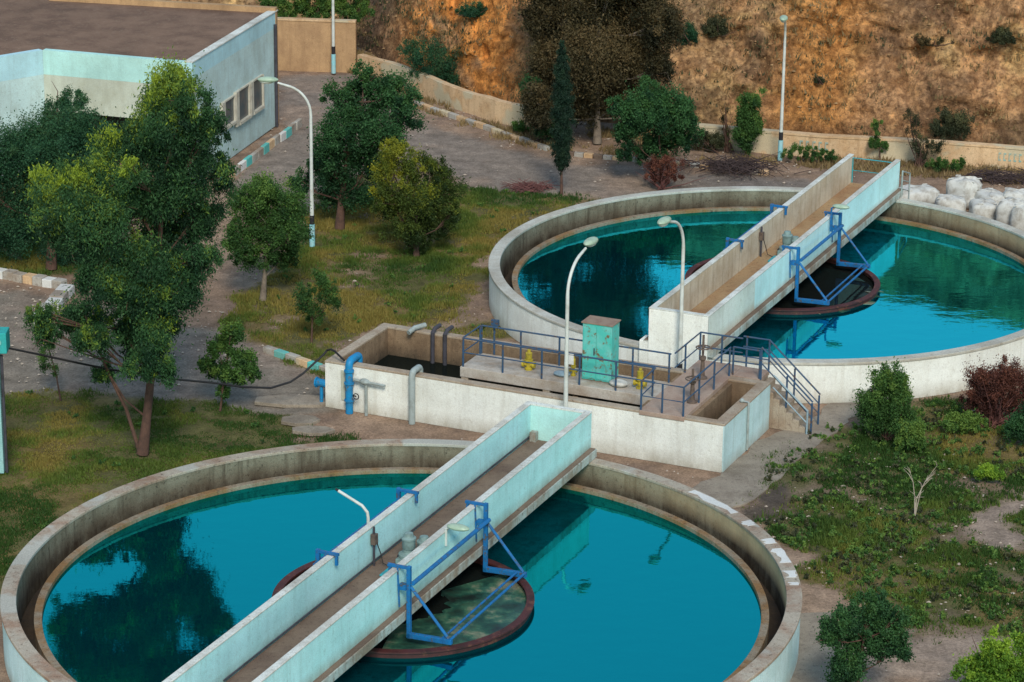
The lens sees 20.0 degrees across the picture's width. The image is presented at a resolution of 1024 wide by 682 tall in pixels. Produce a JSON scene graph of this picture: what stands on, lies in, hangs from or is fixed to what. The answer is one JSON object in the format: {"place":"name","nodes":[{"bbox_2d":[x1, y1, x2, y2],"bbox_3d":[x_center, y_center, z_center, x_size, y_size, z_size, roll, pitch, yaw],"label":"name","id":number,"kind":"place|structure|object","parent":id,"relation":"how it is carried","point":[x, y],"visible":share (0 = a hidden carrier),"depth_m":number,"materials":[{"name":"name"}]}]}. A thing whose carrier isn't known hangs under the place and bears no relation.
{"place":"outdoors","nodes":[
{"label":"outdoors","id":0,"kind":"place"},
{"bbox_2d":[0,47,1023,681],"bbox_3d":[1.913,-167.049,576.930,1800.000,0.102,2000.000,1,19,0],"label":"ground","id":1,"kind":"structure","parent":0,"point":[476,153],"depth_m":82.30,"materials":[{"name":"soil"}]},
{"bbox_2d":[0,327,9,472],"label":"utility post","id":2,"kind":"object","parent":1,"relation":"on","point":[4,339],"visible":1,"depth_m":74.34,"materials":[{"name":"metal"}]},
{"bbox_2d":[9,347,344,388],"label":"hanging cable","id":3,"kind":"object","parent":2,"relation":"hanging from","point":[225,384],"visible":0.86,"depth_m":77.87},
{"bbox_2d":[0,268,66,288],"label":"kerb","id":4,"kind":"structure","parent":1,"relation":"on","point":[40,280],"depth_m":90.20,"materials":[{"name":"concrete"}]},
{"bbox_2d":[35,335,61,400],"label":"sapling","id":5,"kind":"object","parent":1,"relation":"on","point":[43,360],"visible":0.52,"depth_m":79.75,"materials":[{"name":"green plant"}]},
{"bbox_2d":[34,284,74,323],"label":"kerb","id":6,"kind":"structure","parent":1,"relation":"on","point":[59,290],"depth_m":88.50,"materials":[{"name":"white paint"}]},
{"bbox_2d":[0,82,118,270],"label":"bushy tree","id":7,"kind":"object","parent":1,"relation":"on","point":[51,135],"visible":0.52,"depth_m":89.85,"materials":[{"name":"green plant"}]},
{"bbox_2d":[13,46,242,455],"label":"leafy tree","id":8,"kind":"object","parent":1,"relation":"on","point":[170,127],"visible":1,"depth_m":73.42,"materials":[{"name":"green plant"}]},
{"bbox_2d":[0,0,278,169],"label":"office building","id":9,"kind":"structure","parent":1,"relation":"on","point":[104,53],"depth_m":103.73,"materials":[{"name":"white paint"}]},
{"bbox_2d":[220,94,236,131],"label":"window","id":10,"kind":"structure","parent":9,"relation":"in","point":[230,103],"depth_m":103.76,"materials":[{"name":"white glass"}]},
{"bbox_2d":[234,83,251,126],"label":"window","id":11,"kind":"structure","parent":9,"relation":"in","point":[243,95],"depth_m":105.03,"materials":[{"name":"white glass"}]},
{"bbox_2d":[249,74,264,115],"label":"window","id":12,"kind":"structure","parent":9,"relation":"in","point":[257,88],"depth_m":106.37,"materials":[{"name":"white glass"}]},
{"bbox_2d":[25,389,353,527],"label":"weeds","id":13,"kind":"object","parent":1,"relation":"on","point":[246,411],"visible":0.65,"depth_m":78.39,"materials":[{"name":"green plant"}]},
{"bbox_2d":[194,317,264,410],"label":"sapling","id":14,"kind":"object","parent":1,"relation":"on","point":[225,341],"visible":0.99,"depth_m":78.81,"materials":[{"name":"green plant"}]},
{"bbox_2d":[214,167,313,300],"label":"round tree","id":15,"kind":"object","parent":1,"relation":"on","point":[278,229],"visible":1,"depth_m":87.75,"materials":[{"name":"green plant"}]},
{"bbox_2d":[229,118,301,178],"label":"kerb","id":16,"kind":"structure","parent":1,"relation":"on","point":[270,144],"depth_m":105.43,"materials":[{"name":"teal paint"}]},
{"bbox_2d":[255,0,307,17],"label":"hedge tree","id":17,"kind":"object","parent":1,"relation":"on","point":[288,7],"visible":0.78,"depth_m":117.84,"materials":[{"name":"green plant"}]},
{"bbox_2d":[257,76,314,246],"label":"street lamp","id":18,"kind":"object","parent":1,"relation":"on","point":[267,80],"visible":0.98,"depth_m":93.05,"materials":[{"name":"metal"}]},
{"bbox_2d":[254,394,325,407],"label":"stone slab","id":19,"kind":"structure","parent":1,"relation":"on","point":[295,401],"depth_m":80.04,"materials":[{"name":"stone"}]},
{"bbox_2d":[263,345,324,371],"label":"kerb","id":20,"kind":"structure","parent":1,"relation":"on","point":[300,360],"depth_m":83.45,"materials":[{"name":"concrete"}]},
{"bbox_2d":[281,415,319,426],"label":"stone slab","id":21,"kind":"structure","parent":1,"relation":"on","point":[297,420],"depth_m":78.62,"materials":[{"name":"stone"}]},
{"bbox_2d":[292,425,334,435],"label":"stone slab","id":22,"kind":"structure","parent":1,"relation":"on","point":[312,430],"depth_m":77.91,"materials":[{"name":"stone"}]},
{"bbox_2d":[294,0,338,18],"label":"hedge tree","id":23,"kind":"object","parent":1,"relation":"on","point":[316,10],"visible":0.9,"depth_m":117.92,"materials":[{"name":"green plant"}]},
{"bbox_2d":[277,17,356,72],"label":"boundary wall","id":24,"kind":"structure","parent":1,"relation":"on","point":[304,44],"depth_m":116.99,"materials":[{"name":"concrete"}]},
{"bbox_2d":[288,262,346,342],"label":"sapling","id":25,"kind":"object","parent":1,"relation":"on","point":[309,305],"visible":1,"depth_m":84.40,"materials":[{"name":"green plant"}]},
{"bbox_2d":[331,0,335,73],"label":"street lamp","id":26,"kind":"object","parent":1,"relation":"on","point":[333,62],"visible":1,"depth_m":116.44,"materials":[{"name":"metal"}]},
{"bbox_2d":[334,0,375,24],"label":"hedge tree","id":27,"kind":"object","parent":1,"relation":"on","point":[349,11],"visible":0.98,"depth_m":117.97,"materials":[{"name":"green plant"}]},
{"bbox_2d":[283,59,433,229],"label":"dense tree","id":28,"kind":"object","parent":1,"relation":"on","point":[336,179],"visible":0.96,"depth_m":94.78,"materials":[{"name":"green plant"}]},
{"bbox_2d":[0,439,801,681],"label":"settling tank","id":29,"kind":"object","parent":1,"relation":"on","point":[53,551],"visible":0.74,"depth_m":70.09,"materials":[{"name":"concrete"}]},
{"bbox_2d":[162,401,596,681],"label":"service bridge","id":30,"kind":"structure","parent":29,"relation":"on","point":[325,619],"depth_m":65.08,"materials":[{"name":"concrete"}]},
{"bbox_2d":[379,531,428,575],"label":"drive unit","id":31,"kind":"object","parent":30,"relation":"on","point":[408,538],"visible":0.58,"depth_m":65.56,"materials":[{"name":"grey metal"}]},
{"bbox_2d":[313,487,526,644],"bbox_3d":[-2.340,4.982,65.505,4.054,1.700,4.245,9,20,22],"label":"feed well hanger","id":32,"kind":"object","parent":30,"relation":"attached to","point":[409,584],"visible":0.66,"depth_m":64.61,"materials":[{"name":"blue paint"}]},
{"bbox_2d":[42,473,760,681],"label":"water","id":33,"kind":"structure","parent":29,"relation":"in","point":[624,592],"depth_m":66.60,"materials":[{"name":"liquid"}]},
{"bbox_2d":[272,556,534,657],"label":"feed well","id":34,"kind":"object","parent":29,"relation":"in","point":[506,613],"visible":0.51,"depth_m":65.06,"materials":[{"name":"red metal"}]},
{"bbox_2d":[289,562,523,648],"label":"water","id":35,"kind":"structure","parent":34,"relation":"in","point":[472,572],"depth_m":66.54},
{"bbox_2d":[277,185,538,331],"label":"weeds","id":36,"kind":"object","parent":1,"relation":"on","point":[391,274],"visible":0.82,"depth_m":92.11,"materials":[{"name":"green plant"}]},
{"bbox_2d":[365,136,473,256],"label":"yellowing tree","id":37,"kind":"object","parent":1,"relation":"on","point":[391,203],"visible":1,"depth_m":92.39,"materials":[{"name":"green plant"}]},
{"bbox_2d":[357,54,552,129],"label":"retaining wall","id":38,"kind":"structure","parent":1,"relation":"on","point":[487,107],"depth_m":111.45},
{"bbox_2d":[412,100,549,150],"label":"kerb","id":39,"kind":"structure","parent":1,"relation":"on","point":[479,124],"depth_m":108.92,"materials":[{"name":"concrete"}]},
{"bbox_2d":[0,174,1023,643],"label":"grass","id":40,"kind":"structure","parent":1,"relation":"on","point":[474,226],"depth_m":77.70,"materials":[{"name":"plant"}]},
{"bbox_2d":[0,89,1023,678],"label":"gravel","id":41,"kind":"structure","parent":1,"relation":"on","point":[474,313],"depth_m":84.38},
{"bbox_2d":[501,178,559,192],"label":"brush pile","id":42,"kind":"object","parent":1,"relation":"on","point":[531,186],"visible":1,"depth_m":100.77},
{"bbox_2d":[515,71,555,142],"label":"green shrub","id":43,"kind":"object","parent":1,"relation":"on","point":[537,132],"visible":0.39,"depth_m":106.27,"materials":[{"name":"green plant"}]},
{"bbox_2d":[325,323,770,472],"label":"concrete basin","id":44,"kind":"object","parent":1,"relation":"on","point":[708,432],"visible":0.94,"depth_m":78.02,"materials":[{"name":"concrete"}]},
{"bbox_2d":[341,352,385,415],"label":"blue pipe","id":45,"kind":"object","parent":44,"relation":"attached to","point":[348,396],"visible":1,"depth_m":79.09,"materials":[{"name":"metal"}]},
{"bbox_2d":[409,364,422,424],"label":"grey pipe","id":46,"kind":"object","parent":44,"relation":"attached to","point":[414,370],"visible":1,"depth_m":78.38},
{"bbox_2d":[373,355,639,406],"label":"water","id":47,"kind":"structure","parent":44,"relation":"in","point":[406,363],"depth_m":81.46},
{"bbox_2d":[462,337,654,396],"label":"pipe railing","id":48,"kind":"object","parent":44,"relation":"on","point":[542,364],"visible":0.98,"depth_m":77.84,"materials":[{"name":"metal"}]},
{"bbox_2d":[481,325,671,382],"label":"pipe railing","id":49,"kind":"object","parent":44,"relation":"on","point":[632,348],"visible":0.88,"depth_m":79.05,"materials":[{"name":"metal"}]},
{"bbox_2d":[568,315,620,382],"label":"electrical cabinet","id":50,"kind":"object","parent":44,"relation":"on","point":[600,337],"visible":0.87,"depth_m":77.73,"materials":[{"name":"teal metal"}]},
{"bbox_2d":[657,216,684,367],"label":"street lamp","id":51,"kind":"object","parent":44,"relation":"on","point":[664,221],"visible":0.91,"depth_m":79.65,"materials":[{"name":"metal"}]},
{"bbox_2d":[640,347,731,416],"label":"pipe railing","id":52,"kind":"object","parent":44,"relation":"on","point":[688,383],"visible":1,"depth_m":76.08,"materials":[{"name":"metal"}]},
{"bbox_2d":[674,331,742,372],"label":"pipe railing","id":53,"kind":"object","parent":44,"relation":"on","point":[689,341],"visible":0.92,"depth_m":79.21,"materials":[{"name":"metal"}]},
{"bbox_2d":[546,39,578,194],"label":"cypress tree","id":54,"kind":"object","parent":1,"relation":"on","point":[562,98],"visible":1,"depth_m":99.27,"materials":[{"name":"green plant"}]},
{"bbox_2d":[563,237,597,406],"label":"street lamp","id":55,"kind":"object","parent":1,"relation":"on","point":[590,241],"visible":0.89,"depth_m":75.61,"materials":[{"name":"metal"}]},
{"bbox_2d":[506,0,698,143],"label":"brown tree","id":56,"kind":"object","parent":1,"relation":"on","point":[597,66],"visible":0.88,"depth_m":105.04,"materials":[{"name":"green plant"}]},
{"bbox_2d":[604,72,705,174],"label":"round tree","id":57,"kind":"object","parent":1,"relation":"on","point":[653,107],"visible":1,"depth_m":100.64,"materials":[{"name":"green plant"}]},
{"bbox_2d":[555,151,768,174],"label":"kerb","id":58,"kind":"structure","parent":1,"relation":"on","point":[592,155],"depth_m":104.88,"materials":[{"name":"concrete"}]},
{"bbox_2d":[635,153,701,189],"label":"red shrub","id":59,"kind":"object","parent":1,"relation":"on","point":[653,165],"visible":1,"depth_m":100.91,"materials":[{"name":"brown plant"}]},
{"bbox_2d":[330,0,1022,134],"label":"dark scrub","id":60,"kind":"object","parent":1,"relation":"on","point":[449,29],"visible":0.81,"depth_m":110.57,"materials":[{"name":"green plant"}]},
{"bbox_2d":[335,0,1023,144],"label":"dry scrub","id":61,"kind":"object","parent":1,"relation":"on","point":[829,41],"visible":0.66,"depth_m":108.59,"materials":[{"name":"brown plant"}]},
{"bbox_2d":[347,48,1023,185],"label":"dry grass","id":62,"kind":"structure","parent":1,"relation":"on","point":[876,166],"depth_m":104.94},
{"bbox_2d":[690,128,726,152],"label":"dark shrub","id":63,"kind":"object","parent":1,"relation":"on","point":[714,139],"visible":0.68,"depth_m":105.79,"materials":[{"name":"green plant"}]},
{"bbox_2d":[718,103,733,152],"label":"bare tree","id":64,"kind":"object","parent":1,"relation":"on","point":[726,133],"visible":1,"depth_m":105.69,"materials":[{"name":"brown plant"}]},
{"bbox_2d":[673,148,814,180],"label":"brush pile","id":65,"kind":"object","parent":1,"relation":"on","point":[730,166],"visible":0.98,"depth_m":103.27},
{"bbox_2d":[726,86,766,156],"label":"slender tree","id":66,"kind":"object","parent":1,"relation":"on","point":[747,131],"visible":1,"depth_m":104.62,"materials":[{"name":"green plant"}]},
{"bbox_2d":[488,186,1023,402],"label":"settling tank","id":67,"kind":"object","parent":1,"relation":"on","point":[515,250],"visible":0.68,"depth_m":89.41,"materials":[{"name":"white concrete"}]},
{"bbox_2d":[518,211,1023,358],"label":"water","id":68,"kind":"structure","parent":67,"relation":"in","point":[941,291],"depth_m":88.73,"materials":[{"name":"liquid"}]},
{"bbox_2d":[639,153,902,368],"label":"service bridge","id":69,"kind":"structure","parent":67,"relation":"on","point":[734,289],"depth_m":86.28,"materials":[{"name":"concrete"}]},
{"bbox_2d":[768,230,798,261],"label":"drive unit","id":70,"kind":"object","parent":69,"relation":"on","point":[788,238],"visible":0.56,"depth_m":88.51,"materials":[{"name":"grey metal"}]},
{"bbox_2d":[723,204,869,304],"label":"feed well hanger","id":71,"kind":"object","parent":69,"relation":"attached to","point":[838,228],"visible":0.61,"depth_m":87.61,"materials":[{"name":"blue paint"}]},
{"bbox_2d":[685,257,882,314],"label":"feed well","id":72,"kind":"object","parent":67,"relation":"in","point":[865,299],"visible":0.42,"depth_m":86.83,"materials":[{"name":"red metal"}]},
{"bbox_2d":[695,262,873,307],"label":"water","id":73,"kind":"structure","parent":72,"relation":"in","point":[827,277],"depth_m":88.61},
{"bbox_2d":[777,15,787,160],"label":"street lamp","id":74,"kind":"object","parent":1,"relation":"on","point":[783,18],"visible":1,"depth_m":104.10,"materials":[{"name":"metal"}]},
{"bbox_2d":[765,377,813,432],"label":"staircase","id":75,"kind":"structure","parent":1,"relation":"on","point":[782,417],"depth_m":78.47,"materials":[{"name":"concrete"}]},
{"bbox_2d":[743,335,820,423],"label":"stair railing","id":76,"kind":"object","parent":75,"relation":"attached to","point":[793,365],"visible":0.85,"depth_m":78.83,"materials":[{"name":"metal"}]},
{"bbox_2d":[760,347,812,433],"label":"stair railing","id":77,"kind":"object","parent":75,"relation":"attached to","point":[787,376],"visible":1,"depth_m":78.05,"materials":[{"name":"metal"}]},
{"bbox_2d":[779,141,836,162],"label":"dark shrub","id":78,"kind":"object","parent":1,"relation":"on","point":[813,155],"visible":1,"depth_m":104.47,"materials":[{"name":"green plant"}]},
{"bbox_2d":[685,123,1023,169],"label":"retaining wall","id":79,"kind":"structure","parent":1,"relation":"on","point":[973,153],"depth_m":105.02,"materials":[{"name":"concrete"}]},
{"bbox_2d":[814,586,915,681],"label":"tree","id":80,"kind":"object","parent":1,"relation":"on","point":[877,625],"visible":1,"depth_m":61.43,"materials":[{"name":"green plant"}]},
{"bbox_2d":[867,117,889,160],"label":"leaning sapling","id":81,"kind":"object","parent":1,"relation":"on","point":[876,139],"visible":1,"depth_m":104.54,"materials":[{"name":"green plant"}]},
{"bbox_2d":[850,356,923,440],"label":"leafy bush","id":82,"kind":"object","parent":1,"relation":"on","point":[885,400],"visible":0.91,"depth_m":77.38,"materials":[{"name":"green plant"}]},
{"bbox_2d":[758,394,1023,632],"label":"weeds","id":83,"kind":"object","parent":1,"relation":"on","point":[866,577],"visible":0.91,"depth_m":72.24,"materials":[{"name":"green plant"}]},
{"bbox_2d":[764,405,1023,632],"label":"ground cover","id":84,"kind":"object","parent":1,"relation":"on","point":[923,519],"visible":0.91,"depth_m":72.51,"materials":[{"name":"green plant"}]},
{"bbox_2d":[890,415,929,450],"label":"leafy bush","id":85,"kind":"object","parent":1,"relation":"on","point":[910,433],"visible":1,"depth_m":76.77,"materials":[{"name":"green plant"}]},
{"bbox_2d":[899,183,939,203],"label":"bulk bag","id":86,"kind":"object","parent":1,"relation":"on","point":[926,193],"visible":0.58,"depth_m":99.23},
{"bbox_2d":[902,105,948,166],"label":"bare tree","id":87,"kind":"object","parent":1,"relation":"on","point":[920,158],"visible":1,"depth_m":103.92,"materials":[{"name":"grey plant"}]},
{"bbox_2d":[924,155,965,172],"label":"green shrub","id":88,"kind":"object","parent":1,"relation":"on","point":[938,164],"visible":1,"depth_m":103.48,"materials":[{"name":"green plant"}]},
{"bbox_2d":[934,194,966,210],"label":"bulk bag","id":89,"kind":"object","parent":1,"relation":"on","point":[953,201],"visible":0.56,"depth_m":97.76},
{"bbox_2d":[946,175,982,208],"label":"bulk bag","id":90,"kind":"object","parent":1,"relation":"on","point":[966,186],"visible":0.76,"depth_m":99.03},
{"bbox_2d":[941,408,988,433],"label":"leafy bush","id":91,"kind":"object","parent":1,"relation":"on","point":[954,421],"visible":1,"depth_m":78.14,"materials":[{"name":"green plant"}]},
{"bbox_2d":[938,166,1023,187],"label":"brush pile","id":92,"kind":"object","parent":1,"relation":"on","point":[999,177],"visible":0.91,"depth_m":102.43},
{"bbox_2d":[968,198,998,219],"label":"bulk bag","id":93,"kind":"object","parent":1,"relation":"on","point":[985,207],"visible":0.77,"depth_m":97.28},
{"bbox_2d":[948,621,1023,681],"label":"lime bush","id":94,"kind":"object","parent":1,"relation":"on","point":[982,665],"visible":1,"depth_m":61.70,"materials":[{"name":"green plant"}]},
{"bbox_2d":[974,188,1004,205],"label":"bulk bag","id":95,"kind":"object","parent":1,"relation":"on","point":[995,195],"visible":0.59,"depth_m":98.54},
{"bbox_2d":[973,460,1006,481],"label":"lime bush","id":96,"kind":"object","parent":1,"relation":"on","point":[987,470],"visible":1,"depth_m":74.84,"materials":[{"name":"green plant"}]},
{"bbox_2d":[957,354,1023,428],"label":"bare shrub","id":97,"kind":"object","parent":1,"relation":"on","point":[993,396],"visible":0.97,"depth_m":78.57,"materials":[{"name":"red plant"}]},
{"bbox_2d":[996,196,1023,224],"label":"bulk bag","id":98,"kind":"object","parent":1,"relation":"on","point":[1004,207],"visible":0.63,"depth_m":96.55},
{"bbox_2d":[1001,392,1023,445],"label":"dark shrub","id":99,"kind":"object","parent":1,"relation":"on","point":[1014,426],"visible":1,"depth_m":77.22,"materials":[{"name":"green plant"}]},
{"bbox_2d":[1010,202,1023,230],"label":"bulk bag","id":100,"kind":"object","parent":1,"relation":"on","point":[1017,217],"visible":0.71,"depth_m":95.90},
{"bbox_2d":[167,0,1023,145],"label":"hillside","id":101,"kind":"structure","parent":0,"point":[876,64],"depth_m":108.58,"materials":[{"name":"soil"}]},
{"bbox_2d":[396,18,460,86],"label":"wild bush","id":102,"kind":"object","parent":101,"relation":"on","point":[417,57],"visible":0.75,"depth_m":113.74,"materials":[{"name":"green plant"}]},
{"bbox_2d":[455,1,487,17],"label":"slope bush","id":103,"kind":"object","parent":101,"relation":"on","point":[471,11],"visible":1,"depth_m":113.89,"materials":[{"name":"green plant"}]},
{"bbox_2d":[218,0,1021,141],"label":"slope rocks","id":104,"kind":"object","parent":101,"relation":"on","point":[836,103],"visible":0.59,"depth_m":108.65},
{"bbox_2d":[677,19,701,45],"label":"slope bush","id":105,"kind":"object","parent":101,"relation":"on","point":[692,32],"visible":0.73,"depth_m":109.45,"materials":[{"name":"green plant"}]},
{"bbox_2d":[700,9,734,37],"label":"slope bush","id":106,"kind":"object","parent":101,"relation":"on","point":[714,27],"visible":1,"depth_m":109.41,"materials":[{"name":"green plant"}]},
{"bbox_2d":[927,105,975,140],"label":"dark shrub","id":107,"kind":"object","parent":101,"relation":"on","point":[957,124],"visible":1,"depth_m":105.97,"materials":[{"name":"green plant"}]},
{"bbox_2d":[985,25,1015,45],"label":"slope bush","id":108,"kind":"object","parent":101,"relation":"on","point":[1005,35],"visible":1,"depth_m":106.28,"materials":[{"name":"green plant"}]},
{"bbox_2d":[693,402,860,507],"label":"path","id":109,"kind":"structure","parent":0,"point":[736,480],"depth_m":76.35,"materials":[{"name":"grey concrete"}]},
{"bbox_2d":[790,612,835,681],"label":"path","id":110,"kind":"structure","parent":0,"point":[811,659],"depth_m":64.89,"materials":[{"name":"grey concrete"}]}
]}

